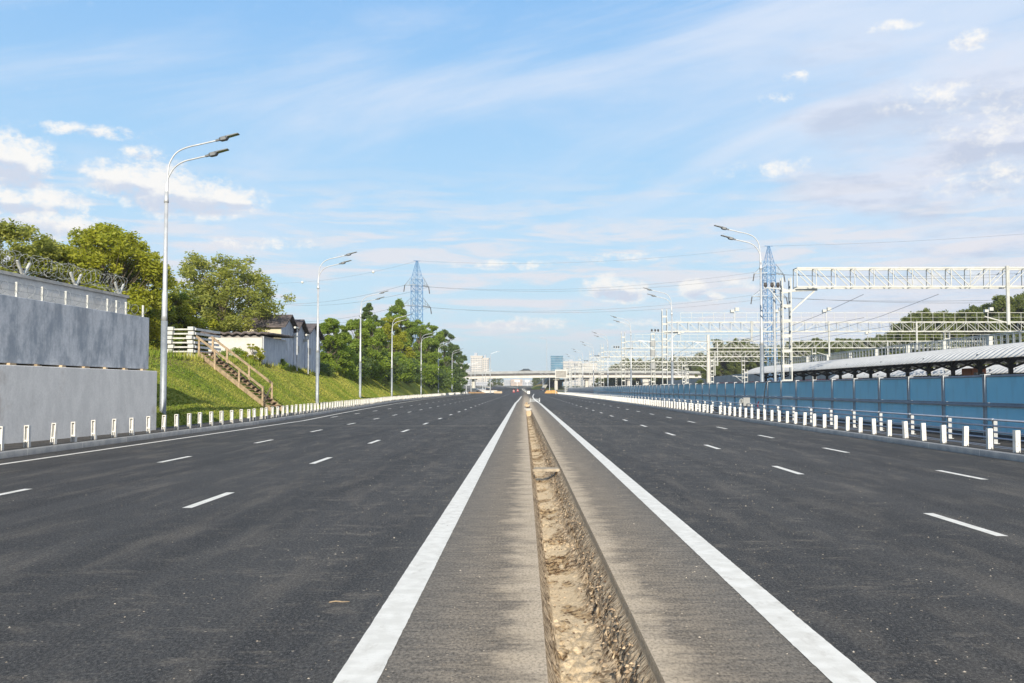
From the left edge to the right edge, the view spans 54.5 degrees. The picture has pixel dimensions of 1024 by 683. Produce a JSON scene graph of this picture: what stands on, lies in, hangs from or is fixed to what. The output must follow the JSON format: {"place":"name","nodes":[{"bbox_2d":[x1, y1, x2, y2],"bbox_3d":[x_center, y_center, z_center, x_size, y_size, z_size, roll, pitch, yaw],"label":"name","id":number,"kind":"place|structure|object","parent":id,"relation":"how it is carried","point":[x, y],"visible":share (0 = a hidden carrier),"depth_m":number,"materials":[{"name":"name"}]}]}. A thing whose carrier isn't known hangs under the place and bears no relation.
{"place":"outdoors","nodes":[
{"label":"outdoors","id":0,"kind":"place"},
{"bbox_2d":[146,347,459,427],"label":"grass slope","id":1,"kind":"structure","parent":0,"point":[402,388],"depth_m":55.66,"materials":[{"name":"green plant"}]},
{"bbox_2d":[0,217,83,284],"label":"tree","id":2,"kind":"object","parent":1,"relation":"on","point":[11,231],"visible":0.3,"depth_m":61.40,"materials":[{"name":"green plant"}]},
{"bbox_2d":[1,240,106,290],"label":"tree","id":3,"kind":"object","parent":1,"relation":"on","point":[68,256],"visible":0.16,"depth_m":64.13,"materials":[{"name":"green plant"}]},
{"bbox_2d":[0,260,128,313],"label":"concrete fence wall","id":4,"kind":"structure","parent":1,"relation":"on","point":[25,280],"depth_m":32.48,"materials":[{"name":"grey concrete"}]},
{"bbox_2d":[0,248,130,290],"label":"razor wire coil","id":5,"kind":"object","parent":4,"relation":"on","point":[51,261],"visible":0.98,"depth_m":32.66,"materials":[{"name":"metal"}]},
{"bbox_2d":[52,222,180,350],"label":"tree","id":6,"kind":"object","parent":1,"relation":"on","point":[101,247],"visible":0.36,"depth_m":67.83,"materials":[{"name":"green plant"}]},
{"bbox_2d":[123,260,189,348],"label":"tree","id":7,"kind":"object","parent":1,"relation":"on","point":[184,297],"visible":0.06,"depth_m":72.20,"materials":[{"name":"green plant"}]},
{"bbox_2d":[148,293,219,354],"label":"tree","id":8,"kind":"object","parent":1,"relation":"on","point":[184,313],"visible":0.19,"depth_m":78.39,"materials":[{"name":"green plant"}]},
{"bbox_2d":[169,292,246,352],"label":"tree","id":9,"kind":"object","parent":1,"relation":"on","point":[196,302],"visible":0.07,"depth_m":84.24,"materials":[{"name":"green plant"}]},
{"bbox_2d":[167,250,295,354],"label":"tree","id":10,"kind":"object","parent":1,"relation":"on","point":[223,298],"visible":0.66,"depth_m":82.56,"materials":[{"name":"green plant"}]},
{"bbox_2d":[216,347,249,358],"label":"shrub","id":11,"kind":"object","parent":1,"relation":"on","point":[238,351],"visible":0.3,"depth_m":73.97,"materials":[{"name":"green plant"}]},
{"bbox_2d":[196,335,281,411],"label":"wooden stairs","id":12,"kind":"structure","parent":1,"relation":"on","point":[241,378],"depth_m":59.06,"materials":[{"name":"brown wood"}]},
{"bbox_2d":[200,331,293,365],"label":"garage","id":13,"kind":"structure","parent":1,"relation":"on","point":[272,346],"depth_m":75.66,"materials":[{"name":"paint"}]},
{"bbox_2d":[243,344,264,361],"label":"shrub","id":14,"kind":"object","parent":1,"relation":"on","point":[260,356],"visible":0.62,"depth_m":74.11,"materials":[{"name":"green plant"}]},
{"bbox_2d":[247,315,298,370],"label":"gabled garage","id":15,"kind":"structure","parent":1,"relation":"on","point":[285,324],"depth_m":85.42,"materials":[{"name":"beige paint"}]},
{"bbox_2d":[244,319,309,374],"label":"gabled garage","id":16,"kind":"structure","parent":1,"relation":"on","point":[303,330],"depth_m":91.34,"materials":[{"name":"metal"}]},
{"bbox_2d":[304,324,324,373],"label":"gabled garage","id":17,"kind":"structure","parent":1,"relation":"on","point":[312,328],"depth_m":96.33,"materials":[{"name":"metal"}]},
{"bbox_2d":[319,317,353,372],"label":"tree","id":18,"kind":"object","parent":1,"relation":"on","point":[339,340],"visible":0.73,"depth_m":111.40,"materials":[{"name":"green plant"}]},
{"bbox_2d":[320,343,367,380],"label":"shrub","id":19,"kind":"object","parent":1,"relation":"on","point":[350,373],"visible":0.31,"depth_m":117.73,"materials":[{"name":"green plant"}]},
{"bbox_2d":[333,345,377,378],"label":"shrub","id":20,"kind":"object","parent":1,"relation":"on","point":[370,362],"visible":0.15,"depth_m":126.26,"materials":[{"name":"green plant"}]},
{"bbox_2d":[339,318,380,377],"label":"tree","id":21,"kind":"object","parent":1,"relation":"on","point":[351,324],"visible":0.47,"depth_m":127.57,"materials":[{"name":"green plant"}]},
{"bbox_2d":[350,318,396,376],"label":"tree","id":22,"kind":"object","parent":1,"relation":"on","point":[370,325],"visible":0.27,"depth_m":141.76,"materials":[{"name":"green plant"}]},
{"bbox_2d":[361,303,388,353],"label":"tree","id":23,"kind":"object","parent":1,"relation":"on","point":[366,309],"visible":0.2,"depth_m":158.19,"materials":[{"name":"green plant"}]},
{"bbox_2d":[364,345,390,384],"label":"shrub","id":24,"kind":"object","parent":1,"relation":"on","point":[379,362],"visible":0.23,"depth_m":139.79,"materials":[{"name":"green plant"}]},
{"bbox_2d":[368,348,408,381],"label":"shrub","id":25,"kind":"object","parent":1,"relation":"on","point":[399,367],"visible":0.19,"depth_m":149.73,"materials":[{"name":"green plant"}]},
{"bbox_2d":[377,317,416,371],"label":"tree","id":26,"kind":"object","parent":1,"relation":"on","point":[398,337],"visible":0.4,"depth_m":169.37,"materials":[{"name":"green plant"}]},
{"bbox_2d":[389,351,416,383],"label":"shrub","id":27,"kind":"object","parent":1,"relation":"on","point":[407,375],"visible":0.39,"depth_m":164.18,"materials":[{"name":"green plant"}]},
{"bbox_2d":[384,298,422,359],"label":"tree","id":28,"kind":"object","parent":1,"relation":"on","point":[397,309],"visible":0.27,"depth_m":204.59,"materials":[{"name":"green plant"}]},
{"bbox_2d":[396,356,427,383],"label":"shrub","id":29,"kind":"object","parent":1,"relation":"on","point":[417,373],"visible":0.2,"depth_m":179.45,"materials":[{"name":"green plant"}]},
{"bbox_2d":[401,319,440,367],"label":"tree","id":30,"kind":"object","parent":1,"relation":"on","point":[427,343],"visible":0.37,"depth_m":203.58,"materials":[{"name":"green plant"}]},
{"bbox_2d":[412,358,442,386],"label":"shrub","id":31,"kind":"object","parent":1,"relation":"on","point":[429,369],"visible":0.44,"depth_m":197.25,"materials":[{"name":"green plant"}]},
{"bbox_2d":[413,322,450,383],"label":"tree","id":32,"kind":"object","parent":1,"relation":"on","point":[439,335],"visible":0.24,"depth_m":232.16,"materials":[{"name":"green plant"}]},
{"bbox_2d":[419,361,451,388],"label":"shrub","id":33,"kind":"object","parent":1,"relation":"on","point":[444,376],"visible":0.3,"depth_m":214.14,"materials":[{"name":"green plant"}]},
{"bbox_2d":[433,329,469,376],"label":"tree","id":34,"kind":"object","parent":1,"relation":"on","point":[451,349],"visible":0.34,"depth_m":274.00,"materials":[{"name":"green plant"}]},
{"bbox_2d":[441,368,466,392],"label":"shrub","id":35,"kind":"object","parent":1,"relation":"on","point":[458,379],"visible":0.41,"depth_m":269.35,"materials":[{"name":"green plant"}]},
{"bbox_2d":[441,344,468,391],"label":"tree","id":36,"kind":"object","parent":1,"relation":"on","point":[464,357],"visible":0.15,"depth_m":299.05,"materials":[{"name":"green plant"}]},
{"bbox_2d":[0,0,1023,385],"label":"sky","id":37,"kind":"structure","parent":0,"point":[476,135],"materials":[{"name":"blue"}]},
{"bbox_2d":[463,386,1023,436],"bbox_3d":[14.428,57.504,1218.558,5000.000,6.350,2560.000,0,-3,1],"label":"ground","id":38,"kind":"structure","parent":0,"point":[558,390],"depth_m":480.70,"materials":[{"name":"grey concrete"}]},
{"bbox_2d":[0,294,156,443],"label":"retaining wall","id":39,"kind":"structure","parent":38,"relation":"on","point":[63,366],"depth_m":29.82,"materials":[{"name":"grey concrete"}]},
{"bbox_2d":[0,281,146,316],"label":"wire post fence","id":40,"kind":"object","parent":39,"relation":"on","point":[16,291],"visible":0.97,"depth_m":31.10,"materials":[{"name":"white metal"}]},
{"bbox_2d":[3,393,469,450],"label":"verge","id":41,"kind":"structure","parent":38,"relation":"on","point":[12,446],"depth_m":31.87,"materials":[{"name":"concrete"}]},
{"bbox_2d":[24,425,30,446],"bbox_3d":[-12.124,2.370,24.867,0.124,0.556,0.120,0,-2,-1],"label":"kerb post","id":42,"kind":"object","parent":41,"relation":"on","point":[27,435],"visible":1,"depth_m":24.85,"materials":[{"name":"white paint"}]},
{"bbox_2d":[50,423,57,443],"bbox_3d":[-12.098,2.434,26.272,0.124,0.565,0.120,2,-5,6],"label":"kerb post","id":43,"kind":"object","parent":41,"relation":"on","point":[54,433],"visible":1,"depth_m":26.24,"materials":[{"name":"white paint"}]},
{"bbox_2d":[159,133,239,414],"bbox_3d":[-12.743,-2.431,40.315,3.186,12.141,0.520,0,-3,1],"label":"street lamp","id":44,"kind":"object","parent":41,"relation":"on","point":[163,364],"visible":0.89,"depth_m":40.27,"materials":[{"name":"metal"}]},
{"bbox_2d":[315,251,356,403],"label":"street lamp","id":45,"kind":"object","parent":41,"relation":"on","point":[317,369],"visible":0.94,"depth_m":75.21,"materials":[{"name":"metal"}]},
{"bbox_2d":[359,291,386,397],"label":"street lamp","id":46,"kind":"object","parent":41,"relation":"on","point":[360,344],"visible":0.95,"depth_m":105.19,"materials":[{"name":"metal"}]},
{"bbox_2d":[391,314,410,395],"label":"street lamp","id":47,"kind":"object","parent":41,"relation":"on","point":[392,355],"visible":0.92,"depth_m":137.22,"materials":[{"name":"metal"}]},
{"bbox_2d":[0,394,547,682],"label":"road","id":48,"kind":"structure","parent":38,"relation":"on","point":[72,529],"depth_m":9.74,"materials":[{"name":"grey asphalt"}]},
{"bbox_2d":[0,393,470,458],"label":"kerb","id":49,"kind":"structure","parent":48,"relation":"on","point":[34,450],"depth_m":31.70,"materials":[{"name":"concrete"}]},
{"bbox_2d":[0,394,1006,682],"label":"road markings","id":50,"kind":"object","parent":48,"relation":"on","point":[366,662],"visible":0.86,"depth_m":7.96,"materials":[{"name":"paint"}]},
{"bbox_2d":[403,260,431,346],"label":"pylon","id":51,"kind":"object","parent":38,"relation":"on","point":[417,286],"visible":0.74,"depth_m":250.97,"materials":[{"name":"blue metal"}]},
{"bbox_2d":[470,353,482,385],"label":"apartment block","id":52,"kind":"structure","parent":38,"relation":"on","point":[476,366],"depth_m":1000.49,"materials":[{"name":"white concrete"}]},
{"bbox_2d":[474,386,551,393],"bbox_3d":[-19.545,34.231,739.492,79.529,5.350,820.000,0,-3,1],"label":"road beyond","id":53,"kind":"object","parent":38,"relation":"on","point":[505,390],"visible":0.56,"depth_m":439.16,"materials":[{"name":"asphalt"}]},
{"bbox_2d":[550,356,562,385],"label":"glass tower","id":54,"kind":"structure","parent":38,"relation":"on","point":[556,362],"depth_m":1499.43,"materials":[{"name":"blue glass"}]},
{"bbox_2d":[536,378,577,387],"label":"ramp","id":55,"kind":"structure","parent":38,"relation":"on","point":[545,382],"depth_m":509.80,"materials":[{"name":"grey concrete"}]},
{"bbox_2d":[563,359,581,385],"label":"apartment block","id":56,"kind":"structure","parent":38,"relation":"on","point":[578,380],"depth_m":1598.75,"materials":[{"name":"white concrete"}]},
{"bbox_2d":[463,371,701,389],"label":"overpass","id":57,"kind":"object","parent":38,"relation":"on","point":[473,376],"visible":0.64,"depth_m":488.18,"materials":[{"name":"white concrete"}]},
{"bbox_2d":[526,406,664,682],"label":"trench","id":58,"kind":"object","parent":38,"relation":"in","point":[579,655],"visible":0.81,"depth_m":8.80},
{"bbox_2d":[533,435,649,681],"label":"trench rubble","id":59,"kind":"object","parent":58,"relation":"on","point":[614,640],"visible":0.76,"depth_m":8.76,"materials":[{"name":"stone"}]},
{"bbox_2d":[574,357,716,384],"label":"railway gantry","id":60,"kind":"object","parent":38,"relation":"on","point":[580,362],"visible":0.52,"depth_m":289.18,"materials":[{"name":"white metal"}]},
{"bbox_2d":[638,332,655,384],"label":"railway mast","id":61,"kind":"object","parent":38,"relation":"on","point":[652,352],"visible":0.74,"depth_m":149.54,"materials":[{"name":"white metal"}]},
{"bbox_2d":[643,287,673,384],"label":"street lamp","id":62,"kind":"object","parent":38,"relation":"on","point":[672,378],"visible":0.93,"depth_m":101.90,"materials":[{"name":"metal"}]},
{"bbox_2d":[584,351,766,386],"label":"railway gantry","id":63,"kind":"object","parent":38,"relation":"on","point":[636,360],"visible":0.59,"depth_m":245.48,"materials":[{"name":"white metal"}]},
{"bbox_2d":[595,344,810,395],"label":"railway gantry","id":64,"kind":"object","parent":38,"relation":"on","point":[714,356],"visible":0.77,"depth_m":208.79,"materials":[{"name":"white metal"}]},
{"bbox_2d":[696,335,709,394],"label":"railway mast","id":65,"kind":"object","parent":38,"relation":"on","point":[708,359],"visible":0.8,"depth_m":139.52,"materials":[{"name":"white metal"}]},
{"bbox_2d":[695,354,722,383],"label":"tree","id":66,"kind":"object","parent":38,"relation":"on","point":[704,376],"visible":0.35,"depth_m":323.42,"materials":[{"name":"green plant"}]},
{"bbox_2d":[701,339,743,375],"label":"tree","id":67,"kind":"object","parent":38,"relation":"on","point":[731,368],"visible":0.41,"depth_m":324.68,"materials":[{"name":"green plant"}]},
{"bbox_2d":[723,340,753,374],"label":"tree","id":68,"kind":"object","parent":38,"relation":"on","point":[738,368],"visible":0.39,"depth_m":323.45,"materials":[{"name":"green plant"}]},
{"bbox_2d":[714,225,763,411],"bbox_3d":[14.461,-1.349,62.969,3.186,12.141,0.520,0,-3,1],"label":"street lamp","id":69,"kind":"object","parent":38,"relation":"on","point":[761,333],"visible":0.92,"depth_m":62.93,"materials":[{"name":"metal"}]},
{"bbox_2d":[745,343,780,371],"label":"tree","id":70,"kind":"object","parent":38,"relation":"on","point":[754,364],"visible":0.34,"depth_m":319.88,"materials":[{"name":"green plant"}]},
{"bbox_2d":[668,371,861,383],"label":"stepped noise wall","id":71,"kind":"structure","parent":38,"relation":"on","point":[734,378],"depth_m":275.23,"materials":[{"name":"grey concrete"}]},
{"bbox_2d":[750,246,787,380],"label":"pylon","id":72,"kind":"object","parent":38,"relation":"on","point":[767,279],"visible":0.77,"depth_m":224.83,"materials":[{"name":"metal"}]},
{"bbox_2d":[525,394,1023,682],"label":"road","id":73,"kind":"structure","parent":38,"relation":"on","point":[897,493],"depth_m":10.37,"materials":[{"name":"grey asphalt"}]},
{"bbox_2d":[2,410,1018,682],"bbox_3d":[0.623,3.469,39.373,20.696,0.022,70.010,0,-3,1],"label":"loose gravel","id":74,"kind":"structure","parent":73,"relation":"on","point":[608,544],"depth_m":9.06,"materials":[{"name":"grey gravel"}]},
{"bbox_2d":[558,394,1023,461],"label":"kerb","id":75,"kind":"structure","parent":73,"relation":"on","point":[982,452],"depth_m":30.56,"materials":[{"name":"concrete"}]},
{"bbox_2d":[773,282,782,396],"bbox_3d":[16.180,0.425,60.271,0.608,8.100,0.139,-1,-3,23],"label":"signal post","id":76,"kind":"object","parent":38,"relation":"on","point":[774,323],"visible":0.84,"depth_m":60.36,"materials":[{"name":"metal"}]},
{"bbox_2d":[563,394,1023,454],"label":"verge","id":77,"kind":"structure","parent":38,"relation":"on","point":[1003,444],"depth_m":31.87,"materials":[{"name":"concrete"}]},
{"bbox_2d":[565,392,1023,443],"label":"tube railing","id":78,"kind":"object","parent":77,"relation":"on","point":[993,425],"visible":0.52,"depth_m":34.88,"materials":[{"name":"metal"}]},
{"bbox_2d":[567,374,1023,442],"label":"noise fence","id":79,"kind":"object","parent":77,"relation":"on","point":[963,394],"visible":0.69,"depth_m":36.70,"materials":[{"name":"metal"}]},
{"bbox_2d":[962,426,968,445],"bbox_3d":[11.632,2.426,25.498,0.120,0.507,0.124,2,-3,1],"label":"kerb post","id":80,"kind":"object","parent":77,"relation":"on","point":[965,435],"visible":0.98,"depth_m":25.45,"materials":[{"name":"white paint"}]},
{"bbox_2d":[986,428,992,448],"bbox_3d":[11.610,2.365,24.171,0.120,0.500,0.124,0,-4,1],"label":"kerb post","id":81,"kind":"object","parent":77,"relation":"on","point":[989,438],"visible":1,"depth_m":24.12,"materials":[{"name":"white paint"}]},
{"bbox_2d":[1012,430,1020,452],"bbox_3d":[11.593,2.296,22.838,0.120,0.511,0.124,1,-2,-6],"label":"kerb post","id":82,"kind":"object","parent":77,"relation":"on","point":[1016,442],"visible":1,"depth_m":22.78,"materials":[{"name":"white paint"}]},
{"bbox_2d":[793,342,813,363],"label":"tree","id":83,"kind":"object","parent":38,"relation":"on","point":[802,344],"visible":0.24,"depth_m":326.14,"materials":[{"name":"green plant"}]},
{"bbox_2d":[614,332,993,385],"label":"railway gantry","id":84,"kind":"object","parent":38,"relation":"on","point":[722,342],"visible":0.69,"depth_m":164.82,"materials":[{"name":"white metal"}]},
{"bbox_2d":[823,342,848,359],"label":"tree","id":85,"kind":"object","parent":38,"relation":"on","point":[836,349],"visible":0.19,"depth_m":322.01,"materials":[{"name":"green plant"}]},
{"bbox_2d":[651,307,1023,384],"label":"railway gantry","id":86,"kind":"object","parent":38,"relation":"on","point":[666,332],"visible":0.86,"depth_m":117.57,"materials":[{"name":"white metal"}]},
{"bbox_2d":[822,337,860,359],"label":"tree","id":87,"kind":"object","parent":38,"relation":"on","point":[845,344],"visible":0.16,"depth_m":323.17,"materials":[{"name":"green plant"}]},
{"bbox_2d":[742,330,1023,407],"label":"platform canopy","id":88,"kind":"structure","parent":38,"relation":"on","point":[991,354],"depth_m":101.03,"materials":[{"name":"white metal"}]},
{"bbox_2d":[763,266,1023,380],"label":"railway gantry","id":89,"kind":"object","parent":38,"relation":"on","point":[814,288],"visible":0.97,"depth_m":59.63,"materials":[{"name":"white metal"}]},
{"bbox_2d":[590,294,938,377],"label":"overhead wire","id":90,"kind":"object","parent":89,"relation":"hanging from","point":[807,336],"visible":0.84,"depth_m":82.36,"materials":[{"name":"grey metal"}]},
{"bbox_2d":[883,315,935,369],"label":"tree","id":91,"kind":"object","parent":38,"relation":"on","point":[889,337],"visible":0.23,"depth_m":197.66,"materials":[{"name":"green plant"}]},
{"bbox_2d":[889,316,934,369],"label":"tree","id":92,"kind":"object","parent":38,"relation":"on","point":[901,335],"visible":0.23,"depth_m":196.46,"materials":[{"name":"green plant"}]},
{"bbox_2d":[916,308,949,367],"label":"tree","id":93,"kind":"object","parent":38,"relation":"on","point":[936,336],"visible":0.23,"depth_m":196.78,"materials":[{"name":"green plant"}]},
{"bbox_2d":[898,310,968,368],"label":"tree","id":94,"kind":"object","parent":38,"relation":"on","point":[956,334],"visible":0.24,"depth_m":195.02,"materials":[{"name":"green plant"}]},
{"bbox_2d":[930,309,961,346],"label":"tree","id":95,"kind":"object","parent":38,"relation":"on","point":[935,316],"visible":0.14,"depth_m":196.38,"materials":[{"name":"green plant"}]},
{"bbox_2d":[954,305,998,365],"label":"tree","id":96,"kind":"object","parent":38,"relation":"on","point":[960,317],"visible":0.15,"depth_m":196.76,"materials":[{"name":"green plant"}]},
{"bbox_2d":[970,294,1023,364],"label":"tree","id":97,"kind":"object","parent":38,"relation":"on","point":[1000,300],"visible":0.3,"depth_m":192.42,"materials":[{"name":"green plant"}]},
{"bbox_2d":[974,302,1023,365],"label":"tree","id":98,"kind":"object","parent":38,"relation":"on","point":[997,315],"visible":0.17,"depth_m":193.45,"materials":[{"name":"green plant"}]},
{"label":"platform","id":99,"kind":"object","parent":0,"visible":0},
{"bbox_2d":[830,364,1023,378],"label":"train","id":100,"kind":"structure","parent":99,"relation":"on","point":[996,370],"depth_m":122.68,"materials":[{"name":"white metal"}]},
{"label":"barrier section","id":101,"kind":"object","parent":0,"visible":0},
{"bbox_2d":[167,349,217,354],"bbox_3d":[-20.292,0.677,63.395,1.760,0.225,4.500,0,-3,3],"label":"barrier section","id":102,"kind":"object","parent":101,"relation":"on","point":[191,350],"visible":0.61,"depth_m":61.36,"materials":[{"name":"white concrete"}]},
{"bbox_2d":[168,344,220,350],"bbox_3d":[-19.551,0.390,63.153,1.672,0.225,4.731,-1,-3,26],"label":"barrier section","id":103,"kind":"object","parent":102,"relation":"on","point":[188,346],"visible":1,"depth_m":61.42,"materials":[{"name":"white concrete"}]},
{"bbox_2d":[167,340,218,345],"bbox_3d":[-20.333,0.127,63.409,1.760,0.225,4.500,0,-3,3],"label":"barrier section","id":104,"kind":"object","parent":103,"relation":"on","point":[187,342],"visible":0.86,"depth_m":61.40,"materials":[{"name":"white metal"}]},
{"bbox_2d":[167,335,218,341],"bbox_3d":[-19.646,-0.162,63.125,1.672,0.225,4.731,-1,-3,26],"label":"barrier section","id":105,"kind":"object","parent":104,"relation":"on","point":[187,337],"visible":0.87,"depth_m":61.39,"materials":[{"name":"white metal"}]},
{"bbox_2d":[167,331,220,337],"bbox_3d":[-20.250,-0.423,63.433,1.760,0.225,4.500,0,-3,4],"label":"barrier section","id":106,"kind":"object","parent":105,"relation":"on","point":[188,333],"visible":0.93,"depth_m":61.45,"materials":[{"name":"white metal"}]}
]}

